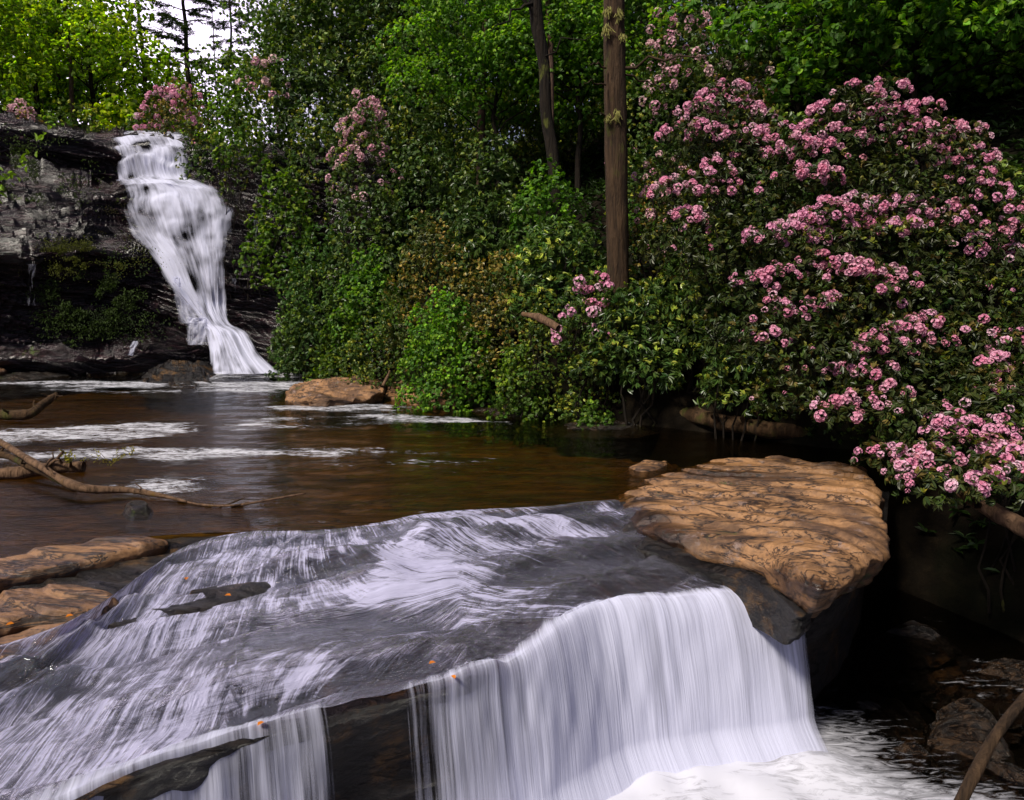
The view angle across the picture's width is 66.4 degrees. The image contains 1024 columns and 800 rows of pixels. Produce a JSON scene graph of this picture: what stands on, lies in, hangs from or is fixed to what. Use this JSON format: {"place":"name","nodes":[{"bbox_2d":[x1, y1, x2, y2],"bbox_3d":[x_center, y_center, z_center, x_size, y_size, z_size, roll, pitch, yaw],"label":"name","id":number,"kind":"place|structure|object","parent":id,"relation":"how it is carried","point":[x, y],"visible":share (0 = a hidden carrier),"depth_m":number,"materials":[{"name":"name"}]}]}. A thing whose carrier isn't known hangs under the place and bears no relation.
{"place":"outdoors","nodes":[
{"label":"outdoors","id":0,"kind":"place"},
{"bbox_2d":[0,108,390,379],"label":"cliff","id":1,"kind":"structure","parent":0,"point":[24,223],"depth_m":24.14,"materials":[{"name":"stone"}]},
{"bbox_2d":[2,123,121,231],"bbox_3d":[-15.391,-6.701,23.876,6.902,3.405,0.486,0,8,0],"label":"moss patch","id":2,"kind":"object","parent":1,"relation":"attached to","point":[34,166],"visible":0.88,"depth_m":23.79,"materials":[{"name":"green plant"}]},
{"bbox_2d":[15,227,180,281],"bbox_3d":[-12.230,-4.232,22.592,5.488,2.059,0.498,0,8,0],"label":"moss patch","id":3,"kind":"object","parent":1,"relation":"attached to","point":[82,248],"visible":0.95,"depth_m":22.59,"materials":[{"name":"green plant"}]},
{"bbox_2d":[11,235,192,357],"bbox_3d":[-12.480,-2.890,23.116,5.928,3.883,0.510,0,8,0],"label":"moss patch","id":4,"kind":"object","parent":1,"relation":"attached to","point":[70,323],"visible":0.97,"depth_m":23.11,"materials":[{"name":"green plant"}]},
{"bbox_2d":[18,296,187,352],"bbox_3d":[-12.119,-2.270,23.216,5.042,1.741,0.514,0,8,0],"label":"moss patch","id":5,"kind":"object","parent":1,"relation":"attached to","point":[123,320],"visible":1,"depth_m":23.16,"materials":[{"name":"green plant"}]},
{"bbox_2d":[116,131,276,373],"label":"tall waterfall","id":6,"kind":"structure","parent":1,"relation":"on","point":[170,201],"depth_m":23.72,"materials":[{"name":"liquid"}]},
{"bbox_2d":[230,159,323,299],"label":"shrub","id":7,"kind":"object","parent":1,"relation":"on","point":[297,212],"visible":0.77,"depth_m":23.35,"materials":[{"name":"green plant"}]},
{"bbox_2d":[147,499,618,538],"bbox_3d":[-7.500,-3.236,16.453,29.000,11.888,23.500,0,8,0],"label":"pool bed","id":8,"kind":"object","parent":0,"point":[190,535],"depth_m":9.78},
{"bbox_2d":[0,583,118,637],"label":"rock ledge","id":9,"kind":"object","parent":8,"relation":"on","point":[22,609],"visible":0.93,"depth_m":6.46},
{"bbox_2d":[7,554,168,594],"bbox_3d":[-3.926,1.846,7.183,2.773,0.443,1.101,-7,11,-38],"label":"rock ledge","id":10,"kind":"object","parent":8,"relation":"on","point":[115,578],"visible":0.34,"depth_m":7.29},
{"bbox_2d":[285,373,385,406],"bbox_3d":[-4.414,-0.236,19.789,2.411,0.865,6.205,-2,9,-10],"label":"boulder","id":11,"kind":"object","parent":8,"relation":"on","point":[333,391],"visible":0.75,"depth_m":17.56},
{"bbox_2d":[0,0,786,149],"label":"sky","id":12,"kind":"structure","parent":0,"point":[202,34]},
{"bbox_2d":[0,371,906,557],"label":"pool water","id":13,"kind":"structure","parent":0,"point":[222,439],"depth_m":11.89,"materials":[{"name":"liquid"}]},
{"bbox_2d":[0,392,62,419],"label":"driftwood log","id":14,"kind":"object","parent":13,"relation":"on","point":[33,411],"visible":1,"depth_m":14.90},
{"bbox_2d":[0,450,85,478],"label":"driftwood log","id":15,"kind":"object","parent":13,"relation":"on","point":[21,472],"visible":0.7,"depth_m":10.73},
{"bbox_2d":[0,439,185,502],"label":"driftwood log","id":16,"kind":"object","parent":13,"relation":"on","point":[70,484],"visible":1,"depth_m":9.61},
{"bbox_2d":[142,360,215,385],"bbox_3d":[-10.206,-1.056,24.169,2.728,0.603,11.591,-3,9,-20],"label":"rock","id":17,"kind":"object","parent":13,"relation":"in","point":[173,372],"visible":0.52,"depth_m":21.95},
{"bbox_2d":[379,42,1023,642],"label":"ground","id":18,"kind":"structure","parent":0,"point":[931,568],"depth_m":12.53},
{"bbox_2d":[0,0,73,108],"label":"tree","id":19,"kind":"object","parent":18,"relation":"on","point":[34,71],"visible":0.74,"depth_m":28.57,"materials":[{"name":"green plant"}]},
{"bbox_2d":[0,0,148,120],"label":"tree","id":20,"kind":"object","parent":18,"relation":"on","point":[7,2],"visible":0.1,"depth_m":35.06,"materials":[{"name":"green plant"}]},
{"bbox_2d":[40,97,111,132],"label":"shrub","id":21,"kind":"object","parent":18,"relation":"on","point":[85,119],"visible":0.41,"depth_m":28.17,"materials":[{"name":"green plant"}]},
{"bbox_2d":[33,72,123,128],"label":"shrub","id":22,"kind":"object","parent":18,"relation":"on","point":[77,82],"visible":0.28,"depth_m":31.09,"materials":[{"name":"green plant"}]},
{"bbox_2d":[0,0,199,129],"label":"tree","id":23,"kind":"object","parent":18,"relation":"on","point":[116,43],"visible":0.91,"depth_m":29.77,"materials":[{"name":"green plant"}]},
{"bbox_2d":[77,92,152,131],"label":"shrub","id":24,"kind":"object","parent":18,"relation":"on","point":[110,107],"visible":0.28,"depth_m":29.41,"materials":[{"name":"green plant"}]},
{"bbox_2d":[116,81,205,141],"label":"shrub","id":25,"kind":"object","parent":18,"relation":"on","point":[141,97],"visible":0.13,"depth_m":31.22,"materials":[{"name":"green plant"}]},
{"bbox_2d":[133,77,212,147],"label":"shrub","id":26,"kind":"object","parent":18,"relation":"on","point":[169,90],"visible":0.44,"depth_m":26.73,"materials":[{"name":"pink plant"}]},
{"bbox_2d":[132,0,230,130],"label":"pine tree","id":27,"kind":"object","parent":18,"relation":"on","point":[185,31],"visible":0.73,"depth_m":37.60,"materials":[{"name":"green plant"}]},
{"bbox_2d":[159,67,253,144],"bbox_3d":[-16.130,-14.171,40.341,6.311,5.470,5.159,0,8,0],"label":"tree","id":28,"kind":"object","parent":18,"relation":"on","point":[205,101],"visible":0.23,"depth_m":39.81,"materials":[{"name":"green plant"}]},
{"bbox_2d":[175,106,249,213],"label":"shrub","id":29,"kind":"object","parent":18,"relation":"on","point":[209,147],"visible":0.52,"depth_m":24.89,"materials":[{"name":"green plant"}]},
{"bbox_2d":[211,0,252,127],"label":"pine tree","id":30,"kind":"object","parent":18,"relation":"on","point":[229,3],"visible":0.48,"depth_m":39.52,"materials":[{"name":"green plant"}]},
{"bbox_2d":[206,70,271,299],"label":"shrub","id":31,"kind":"object","parent":18,"relation":"on","point":[226,111],"visible":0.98,"depth_m":23.95,"materials":[{"name":"green plant"}]},
{"bbox_2d":[215,48,305,179],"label":"shrub","id":32,"kind":"object","parent":18,"relation":"on","point":[265,81],"visible":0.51,"depth_m":25.62,"materials":[{"name":"green plant"}]},
{"bbox_2d":[240,0,328,140],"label":"tree","id":33,"kind":"object","parent":18,"relation":"on","point":[285,53],"visible":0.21,"depth_m":30.96,"materials":[{"name":"green plant"}]},
{"bbox_2d":[266,263,332,375],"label":"shrub","id":34,"kind":"object","parent":18,"relation":"on","point":[316,299],"visible":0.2,"depth_m":22.70,"materials":[{"name":"green plant"}]},
{"bbox_2d":[264,305,349,380],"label":"shrub","id":35,"kind":"object","parent":18,"relation":"on","point":[295,355],"visible":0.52,"depth_m":21.35,"materials":[{"name":"green plant"}]},
{"bbox_2d":[182,0,442,141],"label":"tree","id":36,"kind":"object","parent":18,"relation":"on","point":[211,70],"visible":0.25,"depth_m":30.55,"materials":[{"name":"green plant"}]},
{"bbox_2d":[275,97,350,234],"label":"shrub","id":37,"kind":"object","parent":18,"relation":"on","point":[309,146],"visible":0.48,"depth_m":24.24,"materials":[{"name":"green plant"}]},
{"bbox_2d":[272,222,368,378],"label":"shrub","id":38,"kind":"object","parent":18,"relation":"on","point":[319,276],"visible":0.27,"depth_m":22.03,"materials":[{"name":"green plant"}]},
{"bbox_2d":[262,31,392,180],"bbox_3d":[-6.053,-7.446,26.211,4.609,9.327,3.324,0,8,0],"label":"shrub","id":39,"kind":"object","parent":18,"relation":"on","point":[312,89],"visible":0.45,"depth_m":25.32,"materials":[{"name":"green plant"}]},
{"bbox_2d":[302,308,383,381],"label":"shrub","id":40,"kind":"object","parent":18,"relation":"on","point":[327,363],"visible":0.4,"depth_m":20.11,"materials":[{"name":"green plant"}]},
{"bbox_2d":[324,88,405,318],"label":"shrub","id":41,"kind":"object","parent":18,"relation":"on","point":[377,144],"visible":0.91,"depth_m":21.61,"materials":[{"name":"pink plant"}]},
{"bbox_2d":[327,243,406,381],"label":"shrub","id":42,"kind":"object","parent":18,"relation":"on","point":[362,278],"visible":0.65,"depth_m":20.12,"materials":[{"name":"green plant"}]},
{"bbox_2d":[315,180,419,356],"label":"shrub","id":43,"kind":"object","parent":18,"relation":"on","point":[359,231],"visible":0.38,"depth_m":21.18,"materials":[{"name":"green plant"}]},
{"bbox_2d":[218,0,523,121],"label":"tree","id":44,"kind":"object","parent":18,"relation":"on","point":[371,4],"visible":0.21,"depth_m":29.08,"materials":[{"name":"green plant"}]},
{"bbox_2d":[334,290,433,394],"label":"shrub","id":45,"kind":"object","parent":18,"relation":"on","point":[365,365],"visible":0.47,"depth_m":18.37,"materials":[{"name":"green plant"}]},
{"bbox_2d":[313,40,455,173],"bbox_3d":[-4.317,-10.072,27.771,5.718,5.121,4.594,0,8,0],"label":"shrub","id":46,"kind":"object","parent":18,"relation":"on","point":[367,81],"visible":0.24,"depth_m":26.99,"materials":[{"name":"green plant"}]},
{"bbox_2d":[370,77,468,257],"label":"shrub","id":47,"kind":"object","parent":18,"relation":"on","point":[402,131],"visible":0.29,"depth_m":24.79,"materials":[{"name":"green plant"}]},
{"bbox_2d":[381,132,473,287],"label":"shrub","id":48,"kind":"object","parent":18,"relation":"on","point":[437,199],"visible":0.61,"depth_m":21.60,"materials":[{"name":"green plant"}]},
{"bbox_2d":[377,210,477,377],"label":"shrub","id":49,"kind":"object","parent":18,"relation":"on","point":[429,234],"visible":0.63,"depth_m":18.33,"materials":[{"name":"green plant"}]},
{"bbox_2d":[346,72,524,152],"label":"shrub","id":50,"kind":"object","parent":18,"relation":"on","point":[440,126],"visible":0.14,"depth_m":27.70,"materials":[{"name":"green plant"}]},
{"bbox_2d":[392,286,496,412],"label":"shrub","id":51,"kind":"object","parent":18,"relation":"on","point":[434,339],"visible":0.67,"depth_m":16.34,"materials":[{"name":"green plant"}]},
{"bbox_2d":[53,490,889,799],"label":"rock shelf","id":52,"kind":"object","parent":18,"relation":"on","point":[395,746],"visible":0.13,"depth_m":6.17,"materials":[{"name":"stone"}]},
{"bbox_2d":[0,535,167,593],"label":"rock ledge","id":53,"kind":"object","parent":52,"relation":"on","point":[37,565],"visible":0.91,"depth_m":7.50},
{"bbox_2d":[107,582,270,628],"bbox_3d":[-3.253,1.999,6.649,3.111,0.396,0.665,-8,11,-42],"label":"rock ledge","id":54,"kind":"object","parent":52,"relation":"on","point":[215,595],"visible":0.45,"depth_m":7.07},
{"bbox_2d":[0,499,726,799],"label":"cascade water","id":55,"kind":"structure","parent":52,"relation":"on","point":[333,617],"depth_m":6.68,"materials":[{"name":"liquid"}]},
{"bbox_2d":[31,588,824,799],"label":"waterfall","id":56,"kind":"structure","parent":52,"relation":"on","point":[608,712],"depth_m":7.24,"materials":[{"name":"liquid"}]},
{"bbox_2d":[127,598,785,799],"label":"waterfall back","id":57,"kind":"structure","parent":52,"relation":"on","point":[473,770],"depth_m":6.30,"materials":[{"name":"liquid"}]},
{"bbox_2d":[622,521,812,644],"bbox_3d":[1.867,1.756,8.422,0.834,0.658,3.158,-6,10,-36],"label":"wet ledge","id":58,"kind":"object","parent":52,"relation":"on","point":[777,615],"visible":0.3,"depth_m":7.56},
{"bbox_2d":[619,455,890,618],"bbox_3d":[2.861,1.464,9.550,3.152,0.803,5.337,4,9,25],"label":"flat rock","id":59,"kind":"object","parent":52,"relation":"on","point":[810,537],"visible":0.98,"depth_m":8.52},
{"bbox_2d":[433,129,540,274],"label":"shrub","id":60,"kind":"object","parent":18,"relation":"on","point":[481,160],"visible":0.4,"depth_m":19.78,"materials":[{"name":"green plant"}]},
{"bbox_2d":[429,191,547,290],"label":"shrub","id":61,"kind":"object","parent":18,"relation":"on","point":[489,225],"visible":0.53,"depth_m":18.41,"materials":[{"name":"green plant"}]},
{"bbox_2d":[433,248,551,408],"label":"shrub","id":62,"kind":"object","parent":18,"relation":"on","point":[480,288],"visible":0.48,"depth_m":16.38,"materials":[{"name":"green plant"}]},
{"bbox_2d":[420,84,590,201],"bbox_3d":[-0.036,-8.365,26.051,6.087,4.031,4.948,0,8,0],"label":"shrub","id":63,"kind":"object","parent":18,"relation":"on","point":[525,165],"visible":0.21,"depth_m":25.25,"materials":[{"name":"green plant"}]},
{"bbox_2d":[370,0,648,211],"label":"tree","id":64,"kind":"object","parent":18,"relation":"on","point":[421,74],"visible":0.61,"depth_m":22.12,"materials":[{"name":"green plant"}]},
{"bbox_2d":[484,340,546,420],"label":"shrub","id":65,"kind":"object","parent":18,"relation":"on","point":[506,374],"visible":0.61,"depth_m":15.16,"materials":[{"name":"green plant"}]},
{"bbox_2d":[256,0,785,145],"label":"distant wood","id":66,"kind":"object","parent":18,"relation":"on","point":[340,64],"visible":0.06,"depth_m":28.07,"materials":[{"name":"green plant"}]},
{"bbox_2d":[374,0,675,151],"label":"tree","id":67,"kind":"object","parent":18,"relation":"on","point":[456,33],"visible":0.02,"depth_m":28.95,"materials":[{"name":"green plant"}]},
{"bbox_2d":[491,287,584,421],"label":"shrub","id":68,"kind":"object","parent":18,"relation":"on","point":[540,330],"visible":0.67,"depth_m":15.21,"materials":[{"name":"green plant"}]},
{"bbox_2d":[490,0,601,264],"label":"crooked tree","id":69,"kind":"object","parent":18,"relation":"on","point":[541,46],"visible":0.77,"depth_m":17.55,"materials":[{"name":"brown plant"}]},
{"bbox_2d":[500,157,592,299],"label":"shrub","id":70,"kind":"object","parent":18,"relation":"on","point":[550,205],"visible":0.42,"depth_m":17.03,"materials":[{"name":"green plant"}]},
{"bbox_2d":[497,214,606,339],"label":"shrub","id":71,"kind":"object","parent":18,"relation":"on","point":[566,240],"visible":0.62,"depth_m":15.85,"materials":[{"name":"green plant"}]},
{"bbox_2d":[436,0,671,200],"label":"tree","id":72,"kind":"object","parent":18,"relation":"on","point":[594,16],"visible":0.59,"depth_m":21.11,"materials":[{"name":"green plant"}]},
{"bbox_2d":[505,83,654,161],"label":"shrub","id":73,"kind":"object","parent":18,"relation":"on","point":[599,105],"visible":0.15,"depth_m":26.27,"materials":[{"name":"green plant"}]},
{"bbox_2d":[550,270,625,419],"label":"shrub","id":74,"kind":"object","parent":18,"relation":"on","point":[571,311],"visible":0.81,"depth_m":14.56,"materials":[{"name":"pink plant"}]},
{"bbox_2d":[550,341,625,421],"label":"shrub","id":75,"kind":"object","parent":18,"relation":"on","point":[577,387],"visible":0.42,"depth_m":14.93,"materials":[{"name":"green plant"}]},
{"bbox_2d":[576,396,615,428],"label":"shrub","id":76,"kind":"object","parent":18,"relation":"on","point":[593,412],"visible":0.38,"depth_m":14.30,"materials":[{"name":"green plant"}]},
{"bbox_2d":[511,0,745,139],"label":"tree","id":77,"kind":"object","parent":18,"relation":"on","point":[681,19],"visible":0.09,"depth_m":24.48,"materials":[{"name":"green plant"}]},
{"bbox_2d":[568,277,699,426],"bbox_3d":[2.280,-0.768,14.535,2.409,3.042,2.176,5,10,32],"label":"shrub","id":78,"kind":"object","parent":18,"relation":"on","point":[633,311],"visible":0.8,"depth_m":14.02,"materials":[{"name":"green plant"}]},
{"bbox_2d":[583,0,710,332],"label":"old tree","id":79,"kind":"object","parent":18,"relation":"on","point":[615,67],"visible":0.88,"depth_m":14.48,"materials":[{"name":"brown plant"}]},
{"bbox_2d":[628,150,695,293],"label":"shrub","id":80,"kind":"object","parent":18,"relation":"on","point":[653,212],"visible":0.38,"depth_m":15.08,"materials":[{"name":"green plant"}]},
{"bbox_2d":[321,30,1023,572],"bbox_3d":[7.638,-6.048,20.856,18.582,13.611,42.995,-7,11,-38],"label":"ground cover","id":81,"kind":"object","parent":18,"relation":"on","point":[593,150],"visible":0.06,"depth_m":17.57,"materials":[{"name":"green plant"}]},
{"bbox_2d":[603,0,741,220],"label":"shrub","id":82,"kind":"object","parent":18,"relation":"on","point":[658,75],"visible":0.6,"depth_m":16.94,"materials":[{"name":"green plant"}]},
{"bbox_2d":[641,250,744,395],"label":"shrub","id":83,"kind":"object","parent":18,"relation":"on","point":[695,290],"visible":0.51,"depth_m":13.70,"materials":[{"name":"green plant"}]},
{"bbox_2d":[651,189,766,296],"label":"shrub","id":84,"kind":"object","parent":18,"relation":"on","point":[669,270],"visible":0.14,"depth_m":14.56,"materials":[{"name":"green plant"}]},
{"bbox_2d":[637,76,808,317],"bbox_3d":[3.404,-3.225,12.606,2.850,4.232,2.443,0,8,0],"label":"rhododendron shrub","id":85,"kind":"object","parent":18,"relation":"on","point":[757,143],"visible":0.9,"depth_m":12.37,"materials":[{"name":"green plant"}]},
{"bbox_2d":[679,52,794,207],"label":"shrub","id":86,"kind":"object","parent":18,"relation":"on","point":[729,65],"visible":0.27,"depth_m":17.01,"materials":[{"name":"green plant"}]},
{"bbox_2d":[693,308,782,440],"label":"shrub","id":87,"kind":"object","parent":18,"relation":"on","point":[722,368],"visible":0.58,"depth_m":12.93,"materials":[{"name":"green plant"}]},
{"bbox_2d":[679,394,808,438],"bbox_3d":[3.518,0.168,13.876,3.772,0.796,0.818,8,12,44],"label":"fallen log","id":88,"kind":"object","parent":18,"relation":"on","point":[763,429],"visible":0.53,"depth_m":13.20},
{"bbox_2d":[724,103,841,261],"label":"shrub","id":89,"kind":"object","parent":18,"relation":"on","point":[792,117],"visible":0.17,"depth_m":14.78,"materials":[{"name":"green plant"}]},
{"bbox_2d":[751,358,868,445],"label":"shrub","id":90,"kind":"object","parent":18,"relation":"on","point":[776,418],"visible":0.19,"depth_m":12.61,"materials":[{"name":"green plant"}]},
{"bbox_2d":[664,0,980,127],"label":"tree","id":91,"kind":"object","parent":18,"relation":"on","point":[800,106],"visible":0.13,"depth_m":18.68,"materials":[{"name":"green plant"}]},
{"bbox_2d":[647,0,1023,165],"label":"tree","id":92,"kind":"object","parent":18,"relation":"on","point":[978,25],"visible":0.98,"depth_m":15.88,"materials":[{"name":"green plant"}]},
{"bbox_2d":[702,249,976,428],"bbox_3d":[4.612,-0.908,10.911,3.526,2.395,2.465,-2,9,-16],"label":"rhododendron shrub","id":93,"kind":"object","parent":18,"relation":"on","point":[866,342],"visible":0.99,"depth_m":10.77,"materials":[{"name":"green plant"}]},
{"bbox_2d":[741,177,1023,418],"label":"rhododendron shrub","id":94,"kind":"object","parent":18,"relation":"on","point":[797,228],"visible":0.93,"depth_m":11.25,"materials":[{"name":"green plant"}]},
{"bbox_2d":[770,75,1009,277],"bbox_3d":[5.746,-3.517,12.315,3.612,3.223,2.055,0,8,0],"label":"rhododendron shrub","id":95,"kind":"object","parent":18,"relation":"on","point":[901,131],"visible":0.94,"depth_m":11.89,"materials":[{"name":"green plant"}]},
{"bbox_2d":[849,387,1023,511],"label":"rhododendron shrub","id":96,"kind":"object","parent":18,"relation":"on","point":[992,449],"visible":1,"depth_m":8.85,"materials":[{"name":"pink plant"}]},
{"bbox_2d":[852,284,1020,480],"bbox_3d":[6.392,-0.223,11.668,2.274,3.017,2.085,0,8,0],"label":"shrub","id":97,"kind":"object","parent":18,"relation":"on","point":[945,304],"visible":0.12,"depth_m":11.40,"materials":[{"name":"green plant"}]},
{"bbox_2d":[917,156,1023,258],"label":"shrub","id":98,"kind":"object","parent":18,"relation":"on","point":[1017,170],"visible":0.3,"depth_m":12.40,"materials":[{"name":"green plant"}]},
{"bbox_2d":[937,258,1023,466],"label":"shrub","id":99,"kind":"object","parent":18,"relation":"on","point":[1015,299],"visible":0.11,"depth_m":10.89,"materials":[{"name":"green plant"}]},
{"bbox_2d":[946,310,1023,421],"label":"rhododendron shrub","id":100,"kind":"object","parent":18,"relation":"on","point":[1001,368],"visible":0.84,"depth_m":10.36,"materials":[{"name":"pink plant"}]},
{"bbox_2d":[956,487,1023,538],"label":"fallen log","id":101,"kind":"object","parent":18,"relation":"on","point":[999,514],"visible":0.56,"depth_m":8.56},
{"bbox_2d":[966,387,1023,613],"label":"shrub","id":102,"kind":"object","parent":18,"relation":"on","point":[1003,503],"visible":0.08,"depth_m":10.32,"materials":[{"name":"green plant"}]},
{"bbox_2d":[607,589,1023,799],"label":"stream water","id":103,"kind":"structure","parent":0,"point":[911,686],"depth_m":8.14,"materials":[{"name":"liquid"}]},
{"bbox_2d":[886,620,939,639],"bbox_3d":[5.313,3.246,10.316,1.989,0.554,1.160,-4,9,-25],"label":"boulder","id":104,"kind":"object","parent":103,"relation":"in","point":[913,630],"visible":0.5,"depth_m":10.23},
{"bbox_2d":[927,698,1009,760],"bbox_3d":[4.723,3.506,7.987,1.674,0.722,1.070,-7,11,-41],"label":"boulder","id":105,"kind":"object","parent":103,"relation":"in","point":[963,726],"visible":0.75,"depth_m":7.78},
{"bbox_2d":[954,691,1023,799],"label":"branch","id":106,"kind":"object","parent":103,"relation":"in","point":[975,772],"visible":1,"depth_m":4.29,"materials":[{"name":"brown plant"}]},
{"bbox_2d":[977,658,1023,689],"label":"boulder","id":107,"kind":"object","parent":103,"relation":"in","point":[1012,670],"visible":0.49,"depth_m":9.16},
{"bbox_2d":[986,761,1023,785],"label":"boulder","id":108,"kind":"object","parent":103,"relation":"in","point":[1012,773],"visible":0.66,"depth_m":7.30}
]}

